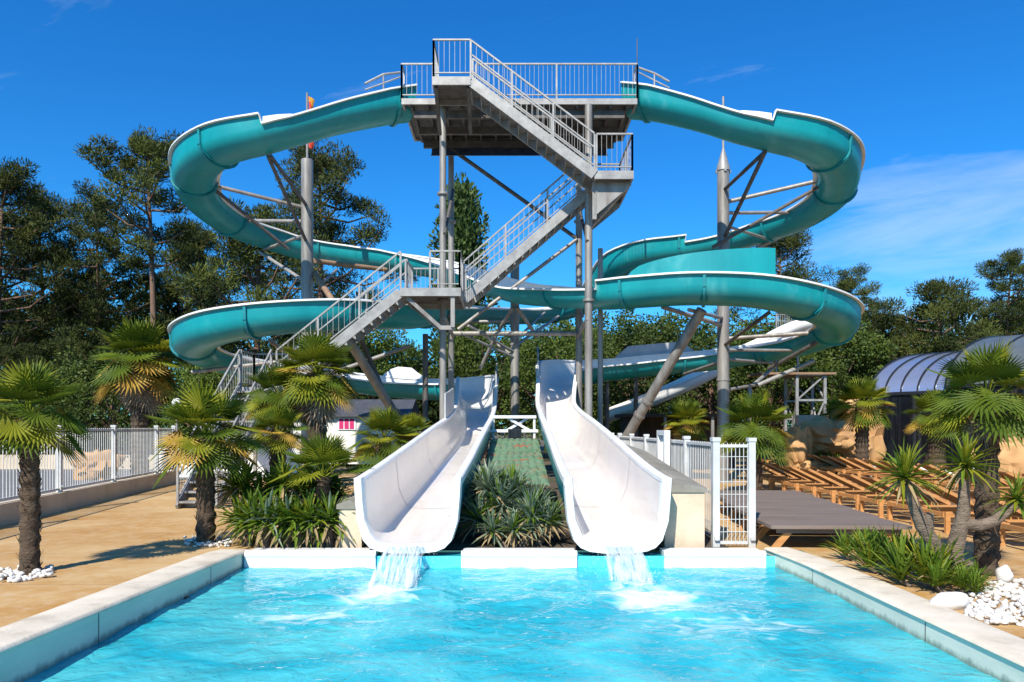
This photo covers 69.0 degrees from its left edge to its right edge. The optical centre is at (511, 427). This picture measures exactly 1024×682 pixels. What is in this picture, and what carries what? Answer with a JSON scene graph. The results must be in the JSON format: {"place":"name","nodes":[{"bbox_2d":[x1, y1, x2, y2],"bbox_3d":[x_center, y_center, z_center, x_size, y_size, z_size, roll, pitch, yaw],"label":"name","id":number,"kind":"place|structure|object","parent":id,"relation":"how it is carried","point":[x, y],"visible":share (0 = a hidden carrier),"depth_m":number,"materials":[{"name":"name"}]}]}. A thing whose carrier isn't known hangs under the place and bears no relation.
{"place":"outdoors","nodes":[
{"label":"outdoors","id":0,"kind":"place"},
{"bbox_2d":[0,469,187,501],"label":"road","id":1,"kind":"structure","parent":0,"point":[72,480],"depth_m":22.74,"materials":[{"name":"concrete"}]},
{"bbox_2d":[71,450,125,479],"bbox_3d":[-12.924,1.243,23.189,1.549,1.182,0.956,0,0,0],"label":"boulder","id":2,"kind":"object","parent":1,"relation":"on","point":[88,468],"visible":0.48,"depth_m":22.88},
{"bbox_2d":[88,315,191,477],"bbox_3d":[-11.947,-1.042,24.006,3.066,5.283,3.183,0,0,0],"label":"fan palm","id":3,"kind":"object","parent":1,"relation":"on","point":[141,388],"visible":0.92,"depth_m":23.64,"materials":[{"name":"green plant"}]},
{"bbox_2d":[4,428,787,549],"bbox_3d":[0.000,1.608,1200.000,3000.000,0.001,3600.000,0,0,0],"label":"ground","id":4,"kind":"structure","parent":0,"point":[549,469],"depth_m":36.89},
{"bbox_2d":[0,341,73,454],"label":"pine tree","id":5,"kind":"object","parent":4,"relation":"on","point":[27,351],"visible":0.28,"depth_m":33.73,"materials":[{"name":"green plant"}]},
{"bbox_2d":[0,155,109,452],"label":"pine tree","id":6,"kind":"object","parent":4,"relation":"on","point":[11,182],"visible":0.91,"depth_m":38.33,"materials":[{"name":"green plant"}]},
{"bbox_2d":[0,183,114,454],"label":"pine tree","id":7,"kind":"object","parent":4,"relation":"on","point":[57,208],"visible":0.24,"depth_m":41.66,"materials":[{"name":"green plant"}]},
{"bbox_2d":[17,323,129,451],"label":"pine tree","id":8,"kind":"object","parent":4,"relation":"on","point":[83,344],"visible":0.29,"depth_m":32.23,"materials":[{"name":"green plant"}]},
{"bbox_2d":[0,455,152,468],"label":"garden wall","id":9,"kind":"structure","parent":4,"relation":"on","point":[72,467],"depth_m":29.00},
{"bbox_2d":[29,178,165,448],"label":"pine tree","id":10,"kind":"object","parent":4,"relation":"on","point":[91,305],"visible":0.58,"depth_m":40.31,"materials":[{"name":"green plant"}]},
{"bbox_2d":[32,345,179,454],"bbox_3d":[-16.112,-0.794,30.107,5.238,5.176,5.839,0,0,44],"label":"broadleaf tree","id":11,"kind":"object","parent":4,"relation":"on","point":[111,415],"visible":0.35,"depth_m":28.87,"materials":[{"name":"green plant"}]},
{"bbox_2d":[72,125,199,454],"bbox_3d":[-16.844,-6.179,33.955,6.348,15.560,6.078,0,0,27],"label":"pine tree","id":12,"kind":"object","parent":4,"relation":"on","point":[147,149],"visible":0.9,"depth_m":33.47,"materials":[{"name":"green plant"}]},
{"bbox_2d":[118,235,226,425],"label":"pine tree","id":13,"kind":"object","parent":4,"relation":"on","point":[171,298],"visible":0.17,"depth_m":44.98,"materials":[{"name":"green plant"}]},
{"bbox_2d":[145,218,244,367],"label":"pine tree","id":14,"kind":"object","parent":4,"relation":"on","point":[207,244],"visible":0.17,"depth_m":45.01,"materials":[{"name":"green plant"}]},
{"bbox_2d":[148,362,264,446],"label":"broadleaf tree","id":15,"kind":"object","parent":4,"relation":"on","point":[214,376],"visible":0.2,"depth_m":30.08,"materials":[{"name":"green plant"}]},
{"bbox_2d":[144,195,341,442],"bbox_3d":[-11.806,-4.591,35.913,8.550,12.385,9.926,0,0,21],"label":"pine tree","id":16,"kind":"object","parent":4,"relation":"on","point":[248,256],"visible":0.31,"depth_m":34.37,"materials":[{"name":"green plant"}]},
{"bbox_2d":[218,138,421,365],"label":"pine tree","id":17,"kind":"object","parent":4,"relation":"on","point":[337,175],"visible":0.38,"depth_m":42.74,"materials":[{"name":"green plant"}]},
{"bbox_2d":[293,399,419,463],"bbox_3d":[-6.750,0.125,32.500,5.100,2.750,3.500,0,0,0],"label":"mobile home","id":18,"kind":"object","parent":4,"relation":"on","point":[347,423],"visible":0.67,"depth_m":31.00,"materials":[{"name":"white"}]},
{"bbox_2d":[349,344,401,419],"bbox_3d":[-3.350,-0.430,21.200,0.306,4.242,4.297,0,0,29],"label":"leaning prop","id":19,"kind":"object","parent":4,"relation":"on","point":[369,373],"visible":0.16,"depth_m":20.26,"materials":[{"name":"metal"}]},
{"bbox_2d":[326,330,433,398],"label":"broadleaf tree","id":20,"kind":"object","parent":4,"relation":"on","point":[385,344],"visible":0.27,"depth_m":39.16,"materials":[{"name":"green plant"}]},
{"bbox_2d":[426,171,499,420],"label":"poplar tree","id":21,"kind":"object","parent":4,"relation":"on","point":[468,232],"visible":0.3,"depth_m":47.35,"materials":[{"name":"green plant"}]},
{"bbox_2d":[419,323,540,457],"bbox_3d":[-1.341,-2.296,39.974,7.051,7.801,6.406,0,0,10],"label":"broadleaf tree","id":22,"kind":"object","parent":4,"relation":"on","point":[462,344],"visible":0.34,"depth_m":38.77,"materials":[{"name":"green plant"}]},
{"bbox_2d":[1,268,1020,451],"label":"woodland","id":23,"kind":"object","parent":4,"relation":"on","point":[434,412],"visible":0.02,"depth_m":47.28,"materials":[{"name":"green plant"}]},
{"bbox_2d":[469,266,559,428],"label":"support column","id":24,"kind":"structure","parent":4,"relation":"on","point":[514,312],"depth_m":23.19,"materials":[{"name":"metal"}]},
{"bbox_2d":[494,319,608,444],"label":"broadleaf tree","id":25,"kind":"object","parent":4,"relation":"on","point":[558,346],"visible":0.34,"depth_m":35.34,"materials":[{"name":"green plant"}]},
{"bbox_2d":[545,310,663,433],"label":"broadleaf tree","id":26,"kind":"object","parent":4,"relation":"on","point":[617,328],"visible":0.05,"depth_m":39.81,"materials":[{"name":"green plant"}]},
{"bbox_2d":[582,308,703,435],"bbox_3d":[5.695,-1.877,32.881,5.718,6.963,6.294,0,0,35],"label":"broadleaf tree","id":27,"kind":"object","parent":4,"relation":"on","point":[652,333],"visible":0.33,"depth_m":32.10,"materials":[{"name":"green plant"}]},
{"bbox_2d":[622,307,706,435],"bbox_3d":[3.785,-0.740,20.800,0.334,4.851,3.862,0,0,-40],"label":"leaning prop","id":28,"kind":"object","parent":4,"relation":"on","point":[681,344],"visible":0.88,"depth_m":20.20,"materials":[{"name":"metal"}]},
{"bbox_2d":[651,311,778,420],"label":"broadleaf tree","id":29,"kind":"object","parent":4,"relation":"on","point":[707,341],"visible":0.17,"depth_m":39.21,"materials":[{"name":"green plant"}]},
{"bbox_2d":[711,314,838,458],"bbox_3d":[13.402,-2.093,38.113,6.073,7.396,6.685,0,0,43],"label":"broadleaf tree","id":30,"kind":"object","parent":4,"relation":"on","point":[772,389],"visible":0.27,"depth_m":37.00,"materials":[{"name":"green plant"}]},
{"bbox_2d":[711,229,839,450],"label":"pine tree","id":31,"kind":"object","parent":4,"relation":"on","point":[790,243],"visible":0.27,"depth_m":45.55,"materials":[{"name":"green plant"}]},
{"bbox_2d":[766,315,898,421],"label":"broadleaf tree","id":32,"kind":"object","parent":4,"relation":"on","point":[861,343],"visible":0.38,"depth_m":36.62,"materials":[{"name":"green plant"}]},
{"bbox_2d":[822,262,903,379],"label":"pine tree","id":33,"kind":"object","parent":4,"relation":"on","point":[848,283],"visible":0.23,"depth_m":43.46,"materials":[{"name":"green plant"}]},
{"bbox_2d":[827,309,934,401],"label":"pine tree","id":34,"kind":"object","parent":4,"relation":"on","point":[878,324],"visible":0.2,"depth_m":39.41,"materials":[{"name":"green plant"}]},
{"bbox_2d":[860,274,1012,371],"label":"pine tree","id":35,"kind":"object","parent":4,"relation":"on","point":[932,291],"visible":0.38,"depth_m":37.63,"materials":[{"name":"green plant"}]},
{"bbox_2d":[870,334,1023,466],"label":"pool enclosure","id":36,"kind":"object","parent":4,"relation":"on","point":[903,379],"visible":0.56,"depth_m":28.90,"materials":[{"name":"metal"}]},
{"bbox_2d":[964,247,1023,335],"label":"pine tree","id":37,"kind":"object","parent":4,"relation":"on","point":[1013,258],"visible":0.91,"depth_m":39.52,"materials":[{"name":"green plant"}]},
{"bbox_2d":[22,567,1000,681],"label":"water","id":38,"kind":"structure","parent":0,"point":[577,624],"depth_m":6.39,"materials":[{"name":"liquid"}]},
{"bbox_2d":[0,463,1023,638],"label":"patio","id":39,"kind":"structure","parent":0,"point":[87,550],"depth_m":10.23,"materials":[{"name":"concrete"}]},
{"bbox_2d":[0,564,53,582],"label":"pebbles","id":40,"kind":"object","parent":39,"relation":"on","point":[11,575],"visible":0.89,"depth_m":7.95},
{"bbox_2d":[0,357,93,574],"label":"fan palm","id":41,"kind":"object","parent":39,"relation":"on","point":[28,432],"visible":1,"depth_m":8.12,"materials":[{"name":"green plant"}]},
{"bbox_2d":[0,424,175,526],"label":"fence","id":42,"kind":"object","parent":39,"relation":"on","point":[60,499],"visible":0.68,"depth_m":16.02,"materials":[{"name":"white paint"}]},
{"bbox_2d":[0,549,250,681],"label":"pool wall","id":43,"kind":"structure","parent":39,"relation":"on","point":[33,645],"depth_m":6.21,"materials":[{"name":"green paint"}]},
{"bbox_2d":[144,377,268,543],"bbox_3d":[-4.275,0.445,10.312,1.607,2.309,1.550,0,0,33],"label":"fan palm","id":44,"kind":"object","parent":39,"relation":"on","point":[206,455],"visible":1,"depth_m":10.18,"materials":[{"name":"green plant"}]},
{"bbox_2d":[160,448,300,476],"bbox_3d":[-9.250,1.125,24.275,4.700,0.950,0.150,0,0,0],"label":"white hoarding","id":45,"kind":"object","parent":39,"relation":"on","point":[262,460],"depth_m":24.20,"materials":[{"name":"paint"}]},
{"bbox_2d":[207,484,271,547],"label":"yucca","id":46,"kind":"object","parent":39,"relation":"on","point":[249,542],"visible":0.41,"depth_m":10.05,"materials":[{"name":"green plant"}]},
{"bbox_2d":[214,452,271,538],"bbox_3d":[-3.907,0.996,10.841,1.084,1.297,1.018,0,0,25],"label":"yucca","id":47,"kind":"object","parent":39,"relation":"on","point":[237,485],"visible":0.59,"depth_m":10.70,"materials":[{"name":"green plant"}]},
{"bbox_2d":[226,488,301,549],"bbox_3d":[-3.290,1.233,9.965,1.209,0.937,1.043,0,0,0],"label":"yucca","id":48,"kind":"object","parent":39,"relation":"on","point":[254,516],"visible":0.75,"depth_m":9.87,"materials":[{"name":"green plant"}]},
{"bbox_2d":[241,357,308,458],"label":"fan palm","id":49,"kind":"object","parent":39,"relation":"on","point":[265,380],"visible":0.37,"depth_m":13.27,"materials":[{"name":"green plant"}]},
{"bbox_2d":[244,403,309,495],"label":"fan palm","id":50,"kind":"object","parent":39,"relation":"on","point":[277,440],"visible":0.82,"depth_m":11.48,"materials":[{"name":"green plant"}]},
{"bbox_2d":[248,452,309,532],"bbox_3d":[-3.313,0.983,10.765,1.187,1.323,1.010,0,0,0],"label":"yucca","id":51,"kind":"object","parent":39,"relation":"on","point":[279,485],"visible":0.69,"depth_m":10.71,"materials":[{"name":"green plant"}]},
{"bbox_2d":[247,490,322,548],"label":"yucca","id":52,"kind":"object","parent":39,"relation":"on","point":[291,523],"visible":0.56,"depth_m":9.91,"materials":[{"name":"green plant"}]},
{"bbox_2d":[191,92,409,464],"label":"support column","id":53,"kind":"structure","parent":39,"relation":"on","point":[308,260],"depth_m":21.86,"materials":[{"name":"metal"}]},
{"bbox_2d":[266,487,347,548],"bbox_3d":[-2.762,1.232,10.005,1.203,0.930,0.986,0,0,0],"label":"yucca","id":54,"kind":"object","parent":39,"relation":"on","point":[308,542],"visible":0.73,"depth_m":9.91,"materials":[{"name":"green plant"}]},
{"bbox_2d":[267,328,361,466],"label":"fan palm","id":55,"kind":"object","parent":39,"relation":"on","point":[316,402],"visible":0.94,"depth_m":12.95,"materials":[{"name":"green plant"}]},
{"bbox_2d":[348,404,418,469],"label":"fan palm","id":56,"kind":"object","parent":39,"relation":"on","point":[382,421],"visible":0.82,"depth_m":16.99,"materials":[{"name":"green plant"}]},
{"bbox_2d":[175,38,669,508],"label":"stair tower","id":57,"kind":"structure","parent":39,"relation":"on","point":[461,117],"depth_m":19.21,"materials":[{"name":"metal"}]},
{"bbox_2d":[535,346,671,553],"bbox_3d":[1.359,-0.494,16.482,1.461,4.172,14.104,0,0,0],"label":"chute","id":58,"kind":"object","parent":57,"relation":"attached to","point":[614,491],"visible":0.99,"depth_m":11.65,"materials":[{"name":"plastic"}]},
{"bbox_2d":[244,548,769,568],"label":"pool end wall","id":59,"kind":"structure","parent":39,"relation":"on","point":[481,558],"depth_m":9.38,"materials":[{"name":"teal paint"}]},
{"bbox_2d":[354,363,498,553],"bbox_3d":[-1.186,-0.224,16.437,1.399,3.632,13.984,0,0,1],"label":"chute","id":60,"kind":"object","parent":59,"relation":"on","point":[409,496],"visible":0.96,"depth_m":11.66,"materials":[{"name":"plastic"}]},
{"bbox_2d":[243,556,774,568],"bbox_3d":[0.000,2.285,5.010,6.800,1.330,8.820,0,0,0],"label":"pool basin","id":61,"kind":"object","parent":39,"relation":"in","point":[437,562],"visible":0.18,"depth_m":9.42,"materials":[{"name":"tile"}]},
{"bbox_2d":[661,400,709,477],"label":"fan palm","id":62,"kind":"object","parent":39,"relation":"on","point":[684,425],"visible":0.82,"depth_m":23.77,"materials":[{"name":"green plant"}]},
{"bbox_2d":[609,320,812,422],"bbox_3d":[8.243,-1.545,29.984,9.217,6.290,1.544,0,0,-4],"label":"white slide","id":63,"kind":"object","parent":39,"relation":"on","point":[680,386],"visible":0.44,"depth_m":29.43,"materials":[{"name":"plastic"}]},
{"bbox_2d":[710,438,756,546],"bbox_3d":[2.980,0.875,10.002,0.590,1.490,0.145,0,0,0],"label":"fence","id":64,"kind":"object","parent":39,"relation":"on","point":[716,445],"visible":0.97,"depth_m":9.97,"materials":[{"name":"white paint"}]},
{"bbox_2d":[661,96,820,482],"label":"support column","id":65,"kind":"structure","parent":39,"relation":"on","point":[724,227],"depth_m":21.84,"materials":[{"name":"metal"}]},
{"bbox_2d":[167,81,864,409],"bbox_3d":[0.128,-4.645,23.497,19.725,8.930,10.926,0,0,0],"label":"spiral slide","id":66,"kind":"object","parent":65,"relation":"on","point":[829,153],"visible":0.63,"depth_m":19.35,"materials":[{"name":"plastic"}]},
{"bbox_2d":[168,84,864,398],"bbox_3d":[0.150,-4.765,22.054,19.689,8.530,8.028,0,0,0],"label":"spiral slide","id":67,"kind":"object","parent":65,"relation":"on","point":[202,157],"visible":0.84,"depth_m":19.19,"materials":[{"name":"plastic"}]},
{"bbox_2d":[715,387,796,489],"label":"fan palm","id":68,"kind":"object","parent":39,"relation":"on","point":[756,406],"visible":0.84,"depth_m":17.66,"materials":[{"name":"green plant"}]},
{"bbox_2d":[720,495,831,514],"bbox_3d":[4.700,1.448,13.558,1.800,0.356,1.056,0,0,2],"label":"table","id":69,"kind":"object","parent":39,"relation":"on","point":[785,498],"visible":0.38,"depth_m":13.42,"materials":[{"name":"grey wood"}]},
{"bbox_2d":[722,501,851,524],"bbox_3d":[4.550,1.448,12.438,1.800,0.356,1.056,0,0,2],"label":"table","id":70,"kind":"object","parent":39,"relation":"on","point":[793,504],"visible":0.49,"depth_m":12.37,"materials":[{"name":"grey wood"}]},
{"bbox_2d":[783,422,812,468],"bbox_3d":[9.995,0.868,25.998,0.954,2.186,1.100,0,0,-30],"label":"boulder","id":71,"kind":"object","parent":39,"relation":"on","point":[801,442],"visible":0.62,"depth_m":25.64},
{"bbox_2d":[734,508,878,534],"bbox_3d":[4.420,1.448,11.318,1.800,0.356,1.056,0,0,2],"label":"table","id":72,"kind":"object","parent":39,"relation":"on","point":[805,512],"visible":0.52,"depth_m":11.20,"materials":[{"name":"grey wood"}]},
{"bbox_2d":[756,516,911,546],"bbox_3d":[4.300,1.448,10.198,1.800,0.356,1.056,0,0,2],"label":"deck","id":73,"kind":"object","parent":39,"relation":"on","point":[786,526],"visible":0.71,"depth_m":9.81,"materials":[{"name":"grey wood"}]},
{"bbox_2d":[816,469,871,502],"bbox_3d":[7.436,1.239,15.526,1.941,0.722,0.790,0,0,1],"label":"sun lounger","id":74,"kind":"object","parent":39,"relation":"on","point":[833,492],"visible":0.53,"depth_m":15.40,"materials":[{"name":"brown wood"}]},
{"bbox_2d":[799,467,898,496],"bbox_3d":[7.433,1.239,16.516,1.941,0.722,0.790,0,0,0],"label":"sun lounger","id":75,"kind":"object","parent":39,"relation":"on","point":[830,484],"visible":0.56,"depth_m":16.50,"materials":[{"name":"brown wood"}]},
{"bbox_2d":[818,524,891,561],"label":"spiky plant","id":76,"kind":"object","parent":39,"relation":"on","point":[843,539],"visible":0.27,"depth_m":8.96,"materials":[{"name":"green plant"}]},
{"bbox_2d":[828,399,886,465],"bbox_3d":[12.718,0.434,27.924,2.066,3.588,2.066,0,0,-25],"label":"boulder","id":77,"kind":"object","parent":39,"relation":"on","point":[876,441],"visible":0.15,"depth_m":27.31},
{"bbox_2d":[784,416,855,455],"bbox_3d":[11.093,0.302,26.963,2.965,1.491,1.677,0,0,0],"label":"boulder","id":78,"kind":"object","parent":77,"relation":"on","point":[827,435],"visible":0.58,"depth_m":26.45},
{"bbox_2d":[829,375,896,476],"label":"fan palm","id":79,"kind":"object","parent":39,"relation":"on","point":[864,416],"visible":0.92,"depth_m":23.50,"materials":[{"name":"green plant"}]},
{"bbox_2d":[829,521,924,574],"bbox_3d":[4.084,1.324,8.157,1.253,0.649,1.058,0,0,0],"label":"spiky plant","id":80,"kind":"object","parent":39,"relation":"on","point":[869,543],"visible":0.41,"depth_m":8.16,"materials":[{"name":"green plant"}]},
{"bbox_2d":[838,472,937,510],"bbox_3d":[7.472,1.239,14.599,1.941,0.722,0.790,0,0,-1],"label":"sun lounger","id":81,"kind":"object","parent":39,"relation":"on","point":[860,482],"visible":0.49,"depth_m":14.55,"materials":[{"name":"brown wood"}]},
{"bbox_2d":[764,547,1023,681],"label":"pool wall","id":82,"kind":"structure","parent":39,"relation":"on","point":[992,651],"depth_m":6.35,"materials":[{"name":"green paint"}]},
{"bbox_2d":[855,526,978,589],"bbox_3d":[4.134,1.312,7.528,1.187,0.674,1.059,0,0,32],"label":"spiky plant","id":83,"kind":"object","parent":39,"relation":"on","point":[900,568],"visible":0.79,"depth_m":7.44,"materials":[{"name":"green plant"}]},
{"bbox_2d":[859,475,974,517],"bbox_3d":[7.442,1.239,13.594,1.941,0.722,0.790,0,0,1],"label":"sun lounger","id":84,"kind":"object","parent":39,"relation":"on","point":[873,480],"visible":0.38,"depth_m":13.64,"materials":[{"name":"brown wood"}]},
{"bbox_2d":[887,480,974,524],"bbox_3d":[7.492,1.239,12.666,1.941,0.722,0.790,0,0,-2],"label":"sun lounger","id":85,"kind":"object","parent":39,"relation":"on","point":[941,502],"visible":0.26,"depth_m":12.70,"materials":[{"name":"brown wood"}]},
{"bbox_2d":[901,388,965,470],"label":"fan palm","id":86,"kind":"object","parent":39,"relation":"on","point":[922,403],"visible":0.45,"depth_m":23.34,"materials":[{"name":"green plant"}]},
{"bbox_2d":[862,431,1023,584],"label":"branching yucca","id":87,"kind":"object","parent":39,"relation":"on","point":[963,521],"visible":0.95,"depth_m":7.53,"materials":[{"name":"green plant"}]},
{"bbox_2d":[918,484,974,533],"bbox_3d":[7.487,1.239,11.664,1.941,0.722,0.790,0,0,0],"label":"sun lounger","id":88,"kind":"object","parent":39,"relation":"on","point":[947,513],"visible":0.33,"depth_m":11.59,"materials":[{"name":"brown wood"}]},
{"bbox_2d":[929,592,968,610],"bbox_3d":[3.873,1.546,6.600,0.352,0.190,0.241,0,0,0],"label":"white stone","id":89,"kind":"object","parent":39,"relation":"on","point":[956,601],"visible":0.75,"depth_m":6.52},
{"bbox_2d":[910,557,1002,597],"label":"spiky plant","id":90,"kind":"object","parent":39,"relation":"on","point":[975,579],"visible":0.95,"depth_m":7.11,"materials":[{"name":"green plant"}]},
{"bbox_2d":[921,335,1023,575],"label":"fan palm","id":91,"kind":"object","parent":39,"relation":"on","point":[988,423],"visible":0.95,"depth_m":8.04,"materials":[{"name":"green plant"}]},
{"bbox_2d":[964,585,1023,626],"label":"pebbles","id":92,"kind":"object","parent":39,"relation":"on","point":[981,610],"visible":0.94,"depth_m":6.50,"materials":[{"name":"stone"}]},
{"bbox_2d":[971,418,1023,479],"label":"boulder","id":93,"kind":"object","parent":39,"relation":"on","point":[1013,457],"visible":0.09,"depth_m":19.55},
{"bbox_2d":[0,0,1023,552],"label":"sky","id":94,"kind":"structure","parent":0,"point":[932,91],"materials":[{"name":"blue"}]},
{"bbox_2d":[299,482,728,548],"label":"planting bed ground","id":95,"kind":"structure","parent":0,"point":[563,541],"depth_m":10.66,"materials":[{"name":"soil"}]},
{"bbox_2d":[267,429,371,536],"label":"fan palm","id":96,"kind":"object","parent":95,"relation":"on","point":[324,451],"visible":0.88,"depth_m":10.23,"materials":[{"name":"green plant"}]},
{"bbox_2d":[292,463,353,515],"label":"yucca","id":97,"kind":"object","parent":95,"relation":"on","point":[336,486],"visible":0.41,"depth_m":10.89,"materials":[{"name":"green plant"}]},
{"bbox_2d":[288,488,364,547],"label":"yucca","id":98,"kind":"object","parent":95,"relation":"on","point":[328,539],"visible":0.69,"depth_m":9.93,"materials":[{"name":"green plant"}]},
{"bbox_2d":[336,492,365,547],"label":"retaining wall","id":99,"kind":"structure","parent":95,"relation":"on","point":[347,517],"depth_m":9.90,"materials":[{"name":"grey concrete"}]},
{"bbox_2d":[423,334,427,430],"bbox_3d":[-2.488,-0.525,21.400,0.158,4.350,0.158,0,0,0],"label":"steel post","id":100,"kind":"object","parent":95,"relation":"on","point":[425,375],"visible":0.66,"depth_m":21.33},
{"bbox_2d":[454,456,542,542],"bbox_3d":[-0.218,1.032,10.623,1.389,1.263,1.524,0,0,0],"label":"yucca","id":101,"kind":"object","parent":95,"relation":"on","point":[488,486],"visible":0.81,"depth_m":10.43,"materials":[{"name":"green plant"}]},
{"bbox_2d":[470,507,553,547],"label":"yucca","id":102,"kind":"object","parent":95,"relation":"on","point":[498,535],"visible":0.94,"depth_m":9.95,"materials":[{"name":"green plant"}]},
{"bbox_2d":[486,438,549,518],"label":"artificial grass","id":103,"kind":"structure","parent":95,"relation":"on","point":[523,455],"depth_m":14.51,"materials":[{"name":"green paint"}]},
{"bbox_2d":[500,473,569,546],"bbox_3d":[0.333,1.130,10.360,1.219,1.064,1.356,0,0,0],"label":"yucca","id":104,"kind":"object","parent":95,"relation":"on","point":[537,499],"visible":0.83,"depth_m":10.11,"materials":[{"name":"green plant"}]},
{"bbox_2d":[598,248,602,424],"bbox_3d":[2.438,-1.650,20.550,0.135,6.600,0.135,0,0,0],"label":"steel post","id":105,"kind":"object","parent":95,"relation":"on","point":[600,346],"visible":0.66,"depth_m":20.49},
{"bbox_2d":[627,445,706,551],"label":"retaining wall","id":106,"kind":"structure","parent":95,"relation":"on","point":[685,528],"depth_m":9.90,"materials":[{"name":"grey concrete"}]},
{"bbox_2d":[613,433,721,536],"bbox_3d":[2.857,0.875,15.750,0.145,1.490,10.610,0,0,0],"label":"fence","id":107,"kind":"object","parent":95,"relation":"on","point":[647,444],"visible":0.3,"depth_m":12.13,"materials":[{"name":"white paint"}]},
{"bbox_2d":[615,413,749,469],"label":"dark shed","id":108,"kind":"structure","parent":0,"point":[651,424],"depth_m":28.70,"materials":[{"name":"metal"}]},
{"bbox_2d":[747,313,835,430],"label":"scaffold tower","id":109,"kind":"structure","parent":0,"point":[797,375],"depth_m":31.40,"materials":[{"name":"metal"}]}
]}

